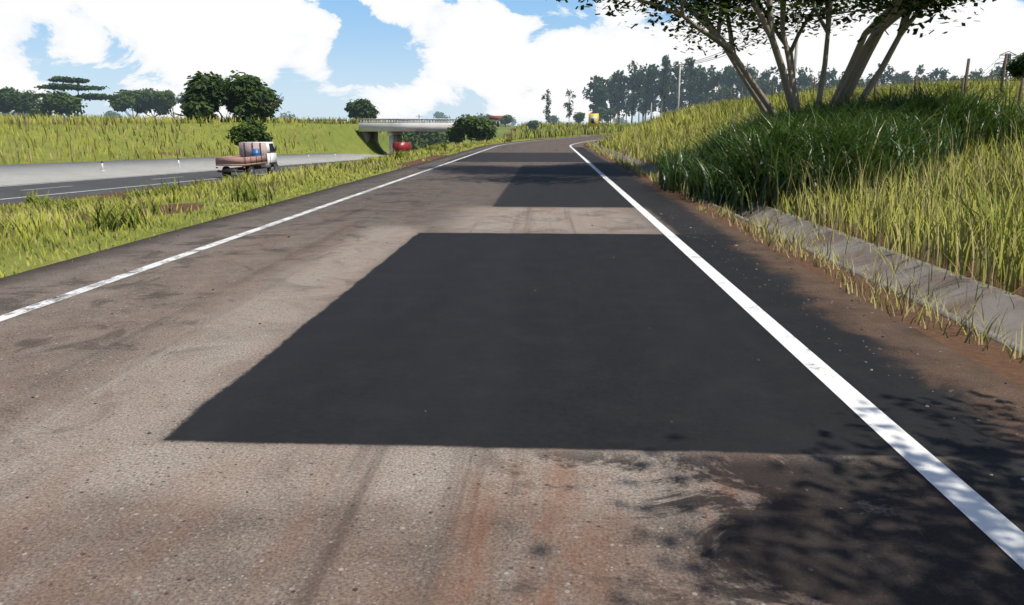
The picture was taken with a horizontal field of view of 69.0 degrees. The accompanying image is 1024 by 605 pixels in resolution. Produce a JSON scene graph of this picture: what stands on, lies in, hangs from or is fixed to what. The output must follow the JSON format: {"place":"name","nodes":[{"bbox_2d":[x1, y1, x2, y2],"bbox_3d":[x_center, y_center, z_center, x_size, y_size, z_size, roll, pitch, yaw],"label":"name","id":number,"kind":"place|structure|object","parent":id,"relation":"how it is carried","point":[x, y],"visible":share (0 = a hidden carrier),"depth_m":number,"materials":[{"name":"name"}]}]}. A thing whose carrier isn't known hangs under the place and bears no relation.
{"place":"outdoors","nodes":[
{"label":"outdoors","id":0,"kind":"place"},
{"bbox_2d":[489,116,510,126],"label":"house","id":1,"kind":"structure","parent":0,"point":[495,119],"depth_m":317.59,"materials":[{"name":"tile"}]},
{"bbox_2d":[0,94,1023,295],"bbox_3d":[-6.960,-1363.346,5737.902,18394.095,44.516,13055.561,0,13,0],"label":"terrain","id":2,"kind":"structure","parent":0,"point":[347,138],"depth_m":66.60,"materials":[{"name":"green plant"}]},
{"bbox_2d":[0,111,23,116],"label":"horizon tree","id":3,"kind":"object","parent":2,"relation":"on","point":[15,113],"visible":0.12,"depth_m":582.11,"materials":[{"name":"plant"}]},
{"bbox_2d":[24,90,87,117],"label":"tree","id":4,"kind":"object","parent":2,"relation":"on","point":[65,103],"depth_m":198.25,"materials":[{"name":"green plant"}]},
{"bbox_2d":[30,75,113,117],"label":"tree","id":5,"kind":"object","parent":2,"relation":"on","point":[63,86],"depth_m":219.12,"materials":[{"name":"green plant"}]},
{"bbox_2d":[103,110,123,118],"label":"horizon tree","id":6,"kind":"object","parent":2,"relation":"on","point":[113,113],"visible":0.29,"depth_m":665.73,"materials":[{"name":"green plant"}]},
{"bbox_2d":[108,89,153,117],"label":"tree","id":7,"kind":"object","parent":2,"relation":"on","point":[123,100],"depth_m":233.14,"materials":[{"name":"green plant"}]},
{"bbox_2d":[130,88,172,115],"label":"tree","id":8,"kind":"object","parent":2,"relation":"on","point":[147,97],"depth_m":238.02,"materials":[{"name":"green plant"}]},
{"bbox_2d":[152,90,184,117],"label":"tree","id":9,"kind":"object","parent":2,"relation":"on","point":[163,99],"depth_m":229.91,"materials":[{"name":"green plant"}]},
{"bbox_2d":[0,159,366,204],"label":"highway","id":10,"kind":"structure","parent":2,"relation":"on","point":[75,187],"depth_m":43.48,"materials":[{"name":"grey asphalt"}]},
{"bbox_2d":[7,171,288,198],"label":"road edge line","id":11,"kind":"object","parent":10,"relation":"on","point":[121,187],"visible":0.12,"depth_m":39.27,"materials":[{"name":"white paint"}]},
{"bbox_2d":[0,159,362,186],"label":"lane marking","id":12,"kind":"object","parent":10,"relation":"on","point":[133,176],"visible":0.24,"depth_m":51.48,"materials":[{"name":"white paint"}]},
{"bbox_2d":[215,142,277,177],"bbox_3d":[-18.945,-10.248,53.470,2.280,2.420,5.760,1,13,5],"label":"flatbed truck","id":13,"kind":"object","parent":10,"relation":"on","point":[252,157],"visible":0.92,"depth_m":53.62,"materials":[{"name":"metal"}]},
{"bbox_2d":[392,142,412,152],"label":"car","id":14,"kind":"object","parent":10,"relation":"on","point":[402,146],"visible":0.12,"depth_m":125.69,"materials":[{"name":"metal"}]},
{"bbox_2d":[0,151,389,185],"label":"highway concrete apron","id":15,"kind":"object","parent":2,"relation":"on","point":[15,174],"visible":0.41,"depth_m":59.37,"materials":[{"name":"grey concrete"}]},
{"bbox_2d":[101,152,335,170],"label":"roadside marker posts","id":16,"kind":"object","parent":15,"relation":"on","point":[102,167],"visible":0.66,"depth_m":56.18,"materials":[{"name":"white"}]},
{"bbox_2d":[173,70,283,122],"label":"tree","id":17,"kind":"object","parent":2,"relation":"on","point":[237,97],"depth_m":110.66,"materials":[{"name":"green plant"}]},
{"bbox_2d":[227,118,272,144],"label":"tree","id":18,"kind":"object","parent":2,"relation":"on","point":[246,131],"depth_m":99.39,"materials":[{"name":"green plant"}]},
{"bbox_2d":[278,111,294,118],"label":"horizon tree","id":19,"kind":"object","parent":2,"relation":"on","point":[286,115],"visible":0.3,"depth_m":799.89,"materials":[{"name":"plant"}]},
{"bbox_2d":[297,119,347,123],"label":"guardrail","id":20,"kind":"object","parent":2,"relation":"on","point":[328,119],"visible":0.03,"depth_m":132.88,"materials":[{"name":"metal"}]},
{"bbox_2d":[0,113,645,164],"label":"grass slopes","id":21,"kind":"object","parent":2,"relation":"on","point":[109,121],"depth_m":90.23,"materials":[{"name":"green plant"}]},
{"bbox_2d":[0,86,40,117],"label":"tree","id":22,"kind":"object","parent":21,"relation":"on","point":[24,102],"depth_m":221.75,"materials":[{"name":"green plant"}]},
{"bbox_2d":[344,98,379,122],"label":"tree","id":23,"kind":"object","parent":21,"relation":"on","point":[361,108],"depth_m":166.66,"materials":[{"name":"green plant"}]},
{"bbox_2d":[499,114,513,126],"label":"tree","id":24,"kind":"object","parent":21,"relation":"on","point":[506,119],"depth_m":290.35,"materials":[{"name":"green plant"}]},
{"bbox_2d":[358,119,462,152],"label":"overpass bridge","id":25,"kind":"structure","parent":2,"relation":"on","point":[396,130],"depth_m":131.70,"materials":[{"name":"concrete"}]},
{"bbox_2d":[403,132,445,149],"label":"bush","id":26,"kind":"object","parent":2,"relation":"on","point":[425,138],"depth_m":179.71,"materials":[{"name":"green plant"}]},
{"bbox_2d":[430,132,448,146],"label":"tree","id":27,"kind":"object","parent":2,"relation":"on","point":[445,141],"depth_m":185.78,"materials":[{"name":"plant"}]},
{"bbox_2d":[433,111,449,122],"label":"horizon tree","id":28,"kind":"object","parent":2,"relation":"on","point":[438,115],"visible":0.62,"depth_m":804.00,"materials":[{"name":"green plant"}]},
{"bbox_2d":[445,114,496,143],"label":"bush","id":29,"kind":"object","parent":2,"relation":"on","point":[479,128],"depth_m":122.42,"materials":[{"name":"green plant"}]},
{"bbox_2d":[0,133,1023,604],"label":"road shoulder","id":30,"kind":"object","parent":2,"relation":"on","point":[512,329],"depth_m":3.96,"materials":[{"name":"grey asphalt"}]},
{"bbox_2d":[0,134,610,321],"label":"edge line marking","id":31,"kind":"object","parent":30,"relation":"on","point":[62,296],"visible":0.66,"depth_m":8.49,"materials":[{"name":"white paint"}]},
{"bbox_2d":[0,210,1023,594],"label":"loose stones","id":32,"kind":"object","parent":30,"relation":"on","point":[18,440],"visible":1,"depth_m":4.62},
{"bbox_2d":[570,140,1023,568],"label":"edge line","id":33,"kind":"object","parent":30,"relation":"on","point":[1000,530],"visible":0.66,"depth_m":3.82,"materials":[{"name":"white paint"}]},
{"bbox_2d":[0,79,1023,260],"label":"grass clumps","id":34,"kind":"object","parent":2,"relation":"on","point":[113,218],"visible":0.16,"depth_m":15.81,"materials":[{"name":"green plant"}]},
{"bbox_2d":[527,119,538,130],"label":"tree","id":35,"kind":"object","parent":2,"relation":"on","point":[533,124],"visible":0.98,"depth_m":252.17,"materials":[{"name":"green plant"}]},
{"bbox_2d":[541,89,550,122],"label":"eucalyptus tree","id":36,"kind":"object","parent":2,"relation":"on","point":[547,111],"depth_m":289.86,"materials":[{"name":"green plant"}]},
{"bbox_2d":[545,115,558,122],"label":"tree","id":37,"kind":"object","parent":2,"relation":"on","point":[553,118],"visible":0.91,"depth_m":444.37,"materials":[{"name":"green plant"}]},
{"bbox_2d":[563,89,575,117],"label":"eucalyptus tree","id":38,"kind":"object","parent":2,"relation":"on","point":[569,114],"depth_m":299.35,"materials":[{"name":"green plant"}]},
{"bbox_2d":[573,112,585,123],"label":"tree","id":39,"kind":"object","parent":2,"relation":"on","point":[579,117],"visible":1,"depth_m":290.26,"materials":[{"name":"green plant"}]},
{"bbox_2d":[582,79,602,112],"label":"eucalyptus tree","id":40,"kind":"object","parent":2,"relation":"on","point":[587,92],"depth_m":329.94,"materials":[{"name":"green plant"}]},
{"bbox_2d":[588,113,598,128],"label":"yellow billboard","id":41,"kind":"object","parent":2,"relation":"on","point":[593,119],"visible":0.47,"depth_m":254.38,"materials":[{"name":"yellow"}]},
{"bbox_2d":[589,75,606,112],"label":"eucalyptus tree","id":42,"kind":"object","parent":2,"relation":"on","point":[595,78],"visible":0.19,"depth_m":335.30,"materials":[{"name":"green plant"}]},
{"bbox_2d":[592,77,610,121],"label":"eucalyptus tree","id":43,"kind":"object","parent":2,"relation":"on","point":[599,89],"depth_m":325.82,"materials":[{"name":"green plant"}]},
{"bbox_2d":[599,108,616,122],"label":"bush","id":44,"kind":"object","parent":2,"relation":"on","point":[606,113],"depth_m":319.44,"materials":[{"name":"green plant"}]},
{"bbox_2d":[604,77,619,121],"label":"eucalyptus tree","id":45,"kind":"object","parent":2,"relation":"on","point":[607,83],"depth_m":337.56,"materials":[{"name":"green plant"}]},
{"bbox_2d":[607,72,621,122],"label":"eucalyptus tree","id":46,"kind":"object","parent":2,"relation":"on","point":[616,106],"depth_m":331.51,"materials":[{"name":"green plant"}]},
{"bbox_2d":[615,117,626,122],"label":"horizon tree","id":47,"kind":"object","parent":2,"relation":"on","point":[621,119],"depth_m":854.65,"materials":[{"name":"plant"}]},
{"bbox_2d":[614,70,628,121],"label":"eucalyptus tree","id":48,"kind":"object","parent":2,"relation":"on","point":[623,90],"depth_m":333.95,"materials":[{"name":"green plant"}]},
{"bbox_2d":[621,81,636,122],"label":"eucalyptus tree","id":49,"kind":"object","parent":2,"relation":"on","point":[627,112],"depth_m":355.66,"materials":[{"name":"green plant"}]},
{"bbox_2d":[628,86,638,117],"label":"eucalyptus tree","id":50,"kind":"object","parent":2,"relation":"on","point":[634,111],"depth_m":372.05,"materials":[{"name":"plant"}]},
{"bbox_2d":[620,60,648,122],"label":"eucalyptus tree","id":51,"kind":"object","parent":2,"relation":"on","point":[637,77],"depth_m":330.46,"materials":[{"name":"green plant"}]},
{"bbox_2d":[626,63,649,120],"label":"eucalyptus tree","id":52,"kind":"object","parent":2,"relation":"on","point":[643,78],"depth_m":333.42,"materials":[{"name":"green plant"}]},
{"bbox_2d":[635,80,648,122],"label":"eucalyptus tree","id":53,"kind":"object","parent":2,"relation":"on","point":[641,109],"depth_m":355.14,"materials":[{"name":"green plant"}]},
{"bbox_2d":[640,64,657,120],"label":"eucalyptus tree","id":54,"kind":"object","parent":2,"relation":"on","point":[652,76],"depth_m":327.17,"materials":[{"name":"green plant"}]},
{"bbox_2d":[641,64,661,115],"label":"eucalyptus tree","id":55,"kind":"object","parent":2,"relation":"on","point":[658,76],"depth_m":338.14,"materials":[{"name":"green plant"}]},
{"bbox_2d":[644,80,658,116],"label":"eucalyptus tree","id":56,"kind":"object","parent":2,"relation":"on","point":[654,106],"depth_m":352.12,"materials":[{"name":"green plant"}]},
{"bbox_2d":[654,54,673,116],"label":"eucalyptus tree","id":57,"kind":"object","parent":2,"relation":"on","point":[666,62],"depth_m":322.41,"materials":[{"name":"green plant"}]},
{"bbox_2d":[654,70,675,111],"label":"eucalyptus tree","id":58,"kind":"object","parent":2,"relation":"on","point":[666,104],"depth_m":340.37,"materials":[{"name":"green plant"}]},
{"bbox_2d":[659,63,671,113],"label":"eucalyptus tree","id":59,"kind":"object","parent":2,"relation":"on","point":[666,112],"depth_m":351.09,"materials":[{"name":"plant"}]},
{"bbox_2d":[663,69,683,112],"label":"eucalyptus tree","id":60,"kind":"object","parent":2,"relation":"on","point":[674,100],"depth_m":330.95,"materials":[{"name":"green plant"}]},
{"bbox_2d":[668,74,680,112],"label":"eucalyptus tree","id":61,"kind":"object","parent":2,"relation":"on","point":[672,97],"depth_m":373.19,"materials":[{"name":"plant"}]},
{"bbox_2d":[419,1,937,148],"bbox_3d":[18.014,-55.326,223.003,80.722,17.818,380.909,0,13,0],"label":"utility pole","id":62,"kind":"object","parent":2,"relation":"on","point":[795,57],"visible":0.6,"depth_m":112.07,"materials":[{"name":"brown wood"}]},
{"bbox_2d":[672,57,689,109],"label":"eucalyptus tree","id":63,"kind":"object","parent":2,"relation":"on","point":[686,76],"depth_m":333.63,"materials":[{"name":"green plant"}]},
{"bbox_2d":[681,77,693,107],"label":"eucalyptus tree","id":64,"kind":"object","parent":2,"relation":"on","point":[685,86],"depth_m":346.66,"materials":[{"name":"green plant"}]},
{"bbox_2d":[684,57,701,106],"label":"eucalyptus tree","id":65,"kind":"object","parent":2,"relation":"on","point":[691,70],"depth_m":321.28,"materials":[{"name":"green plant"}]},
{"bbox_2d":[693,65,704,106],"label":"eucalyptus tree","id":66,"kind":"object","parent":2,"relation":"on","point":[698,69],"depth_m":335.42,"materials":[{"name":"green plant"}]},
{"bbox_2d":[691,69,712,104],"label":"eucalyptus tree","id":67,"kind":"object","parent":2,"relation":"on","point":[706,92],"visible":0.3,"depth_m":331.46,"materials":[{"name":"green plant"}]},
{"bbox_2d":[694,67,711,105],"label":"eucalyptus tree","id":68,"kind":"object","parent":2,"relation":"on","point":[706,81],"depth_m":326.06,"materials":[{"name":"green plant"}]},
{"bbox_2d":[705,65,714,104],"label":"eucalyptus tree","id":69,"kind":"object","parent":2,"relation":"on","point":[711,72],"depth_m":348.78,"materials":[{"name":"green plant"}]},
{"bbox_2d":[705,71,729,103],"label":"eucalyptus tree","id":70,"kind":"object","parent":2,"relation":"on","point":[715,78],"depth_m":325.34,"materials":[{"name":"green plant"}]},
{"bbox_2d":[712,72,723,95],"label":"eucalyptus tree","id":71,"kind":"object","parent":2,"relation":"on","point":[713,90],"depth_m":339.71,"materials":[{"name":"plant"}]},
{"bbox_2d":[723,65,740,99],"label":"eucalyptus tree","id":72,"kind":"object","parent":2,"relation":"on","point":[728,68],"depth_m":338.09,"materials":[{"name":"green plant"}]},
{"bbox_2d":[722,69,742,99],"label":"eucalyptus tree","id":73,"kind":"object","parent":2,"relation":"on","point":[733,73],"depth_m":328.93,"materials":[{"name":"green plant"}]},
{"bbox_2d":[731,66,742,99],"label":"eucalyptus tree","id":74,"kind":"object","parent":2,"relation":"on","point":[736,94],"depth_m":353.20,"materials":[{"name":"plant"}]},
{"bbox_2d":[730,77,760,95],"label":"eucalyptus tree","id":75,"kind":"object","parent":2,"relation":"on","point":[740,84],"depth_m":334.11,"materials":[{"name":"plant"}]},
{"bbox_2d":[739,62,757,99],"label":"eucalyptus tree","id":76,"kind":"object","parent":2,"relation":"on","point":[752,74],"depth_m":325.70,"materials":[{"name":"green plant"}]},
{"bbox_2d":[742,73,768,92],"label":"eucalyptus tree","id":77,"kind":"object","parent":2,"relation":"on","point":[763,87],"visible":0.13,"depth_m":329.18,"materials":[{"name":"green plant"}]},
{"bbox_2d":[760,69,770,82],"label":"eucalyptus tree","id":78,"kind":"object","parent":2,"relation":"on","point":[765,78],"depth_m":348.74,"materials":[{"name":"plant"}]},
{"bbox_2d":[761,66,778,95],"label":"eucalyptus tree","id":79,"kind":"object","parent":2,"relation":"on","point":[767,83],"depth_m":330.95,"materials":[{"name":"green plant"}]},
{"bbox_2d":[765,75,778,89],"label":"eucalyptus tree","id":80,"kind":"object","parent":2,"relation":"on","point":[774,77],"visible":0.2,"depth_m":333.45,"materials":[{"name":"plant"}]},
{"bbox_2d":[556,0,996,117],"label":"tree","id":81,"kind":"object","parent":2,"relation":"on","point":[856,65],"depth_m":22.68,"materials":[{"name":"green plant"}]},
{"bbox_2d":[774,69,796,95],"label":"eucalyptus tree","id":82,"kind":"object","parent":2,"relation":"on","point":[779,86],"visible":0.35,"depth_m":323.34,"materials":[{"name":"green plant"}]},
{"bbox_2d":[796,76,809,93],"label":"eucalyptus tree","id":83,"kind":"object","parent":2,"relation":"on","point":[800,80],"depth_m":323.60,"materials":[{"name":"green plant"}]},
{"bbox_2d":[584,73,1023,362],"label":"bank grass","id":84,"kind":"structure","parent":2,"relation":"on","point":[866,223],"depth_m":11.39,"materials":[{"name":"green plant"}]},
{"bbox_2d":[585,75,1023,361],"bbox_3d":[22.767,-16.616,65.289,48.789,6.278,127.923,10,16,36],"label":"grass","id":85,"kind":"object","parent":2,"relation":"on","point":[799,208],"visible":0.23,"depth_m":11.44,"materials":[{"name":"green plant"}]},
{"bbox_2d":[796,67,813,87],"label":"eucalyptus tree","id":86,"kind":"object","parent":2,"relation":"on","point":[802,71],"depth_m":338.47,"materials":[{"name":"green plant"}]},
{"bbox_2d":[590,142,1023,353],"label":"concrete gutter","id":87,"kind":"object","parent":2,"relation":"on","point":[1013,320],"visible":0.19,"depth_m":7.96,"materials":[{"name":"grey concrete"}]},
{"bbox_2d":[806,79,818,90],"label":"eucalyptus tree","id":88,"kind":"object","parent":2,"relation":"on","point":[811,84],"depth_m":326.37,"materials":[{"name":"green plant"}]},
{"bbox_2d":[818,68,837,88],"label":"eucalyptus tree","id":89,"kind":"object","parent":2,"relation":"on","point":[833,72],"depth_m":323.12,"materials":[{"name":"green plant"}]},
{"bbox_2d":[639,79,1023,215],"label":"tall grass","id":90,"kind":"structure","parent":2,"relation":"on","point":[773,147],"depth_m":15.78,"materials":[{"name":"green plant"}]},
{"bbox_2d":[856,78,871,88],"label":"eucalyptus tree","id":91,"kind":"object","parent":2,"relation":"on","point":[866,82],"depth_m":321.04,"materials":[{"name":"green plant"}]},
{"bbox_2d":[707,53,1023,113],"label":"fence","id":92,"kind":"object","parent":2,"relation":"on","point":[964,84],"visible":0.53,"depth_m":39.20,"materials":[{"name":"brown wood"}]},
{"bbox_2d":[864,72,883,88],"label":"eucalyptus tree","id":93,"kind":"object","parent":2,"relation":"on","point":[871,74],"depth_m":347.51,"materials":[{"name":"plant"}]},
{"bbox_2d":[876,63,894,85],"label":"eucalyptus tree","id":94,"kind":"object","parent":2,"relation":"on","point":[884,76],"depth_m":324.78,"materials":[{"name":"green plant"}]},
{"bbox_2d":[889,74,906,84],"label":"eucalyptus tree","id":95,"kind":"object","parent":2,"relation":"on","point":[896,79],"depth_m":323.28,"materials":[{"name":"green plant"}]},
{"bbox_2d":[893,72,909,84],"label":"eucalyptus tree","id":96,"kind":"object","parent":2,"relation":"on","point":[904,73],"visible":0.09,"depth_m":332.86,"materials":[{"name":"plant"}]},
{"bbox_2d":[901,75,914,84],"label":"eucalyptus tree","id":97,"kind":"object","parent":2,"relation":"on","point":[904,79],"depth_m":329.34,"materials":[{"name":"green plant"}]},
{"bbox_2d":[912,64,926,81],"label":"eucalyptus tree","id":98,"kind":"object","parent":2,"relation":"on","point":[919,69],"depth_m":347.72,"materials":[{"name":"green plant"}]},
{"bbox_2d":[911,75,931,84],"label":"eucalyptus tree","id":99,"kind":"object","parent":2,"relation":"on","point":[922,77],"visible":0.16,"depth_m":324.14,"materials":[{"name":"green plant"}]},
{"bbox_2d":[926,68,940,82],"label":"eucalyptus tree","id":100,"kind":"object","parent":2,"relation":"on","point":[932,74],"depth_m":351.35,"materials":[{"name":"green plant"}]},
{"bbox_2d":[933,67,950,82],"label":"eucalyptus tree","id":101,"kind":"object","parent":2,"relation":"on","point":[943,74],"visible":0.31,"depth_m":349.21,"materials":[{"name":"green plant"}]},
{"bbox_2d":[947,75,961,82],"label":"eucalyptus tree","id":102,"kind":"object","parent":2,"relation":"on","point":[954,77],"visible":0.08,"depth_m":341.87,"materials":[{"name":"plant"}]},
{"bbox_2d":[960,71,980,83],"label":"eucalyptus tree","id":103,"kind":"object","parent":2,"relation":"on","point":[973,74],"visible":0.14,"depth_m":329.02,"materials":[{"name":"green plant"}]},
{"bbox_2d":[975,68,984,80],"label":"eucalyptus tree","id":104,"kind":"object","parent":2,"relation":"on","point":[981,71],"depth_m":335.34,"materials":[{"name":"plant"}]},
{"bbox_2d":[976,74,993,82],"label":"eucalyptus tree","id":105,"kind":"object","parent":2,"relation":"on","point":[983,78],"visible":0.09,"depth_m":322.28,"materials":[{"name":"plant"}]},
{"bbox_2d":[989,66,1001,80],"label":"eucalyptus tree","id":106,"kind":"object","parent":2,"relation":"on","point":[996,70],"depth_m":325.02,"materials":[{"name":"green plant"}]},
{"bbox_2d":[982,51,1016,80],"bbox_3d":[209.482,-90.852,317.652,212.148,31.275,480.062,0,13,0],"label":"transmission tower","id":107,"kind":"structure","parent":2,"relation":"on","point":[1009,57],"depth_m":315.05,"materials":[{"name":"grey metal"}]},
{"bbox_2d":[1005,52,1023,79],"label":"tree","id":108,"kind":"object","parent":2,"relation":"on","point":[1015,67],"visible":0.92,"depth_m":68.44,"materials":[{"name":"green plant"}]},
{"bbox_2d":[0,0,1023,125],"label":"sky","id":109,"kind":"structure","parent":0,"point":[412,59],"materials":[{"name":"blue"}]},
{"bbox_2d":[583,142,1023,387],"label":"verge soil","id":110,"kind":"structure","parent":0,"point":[995,360],"depth_m":6.24,"materials":[{"name":"brown soil"}]}
]}

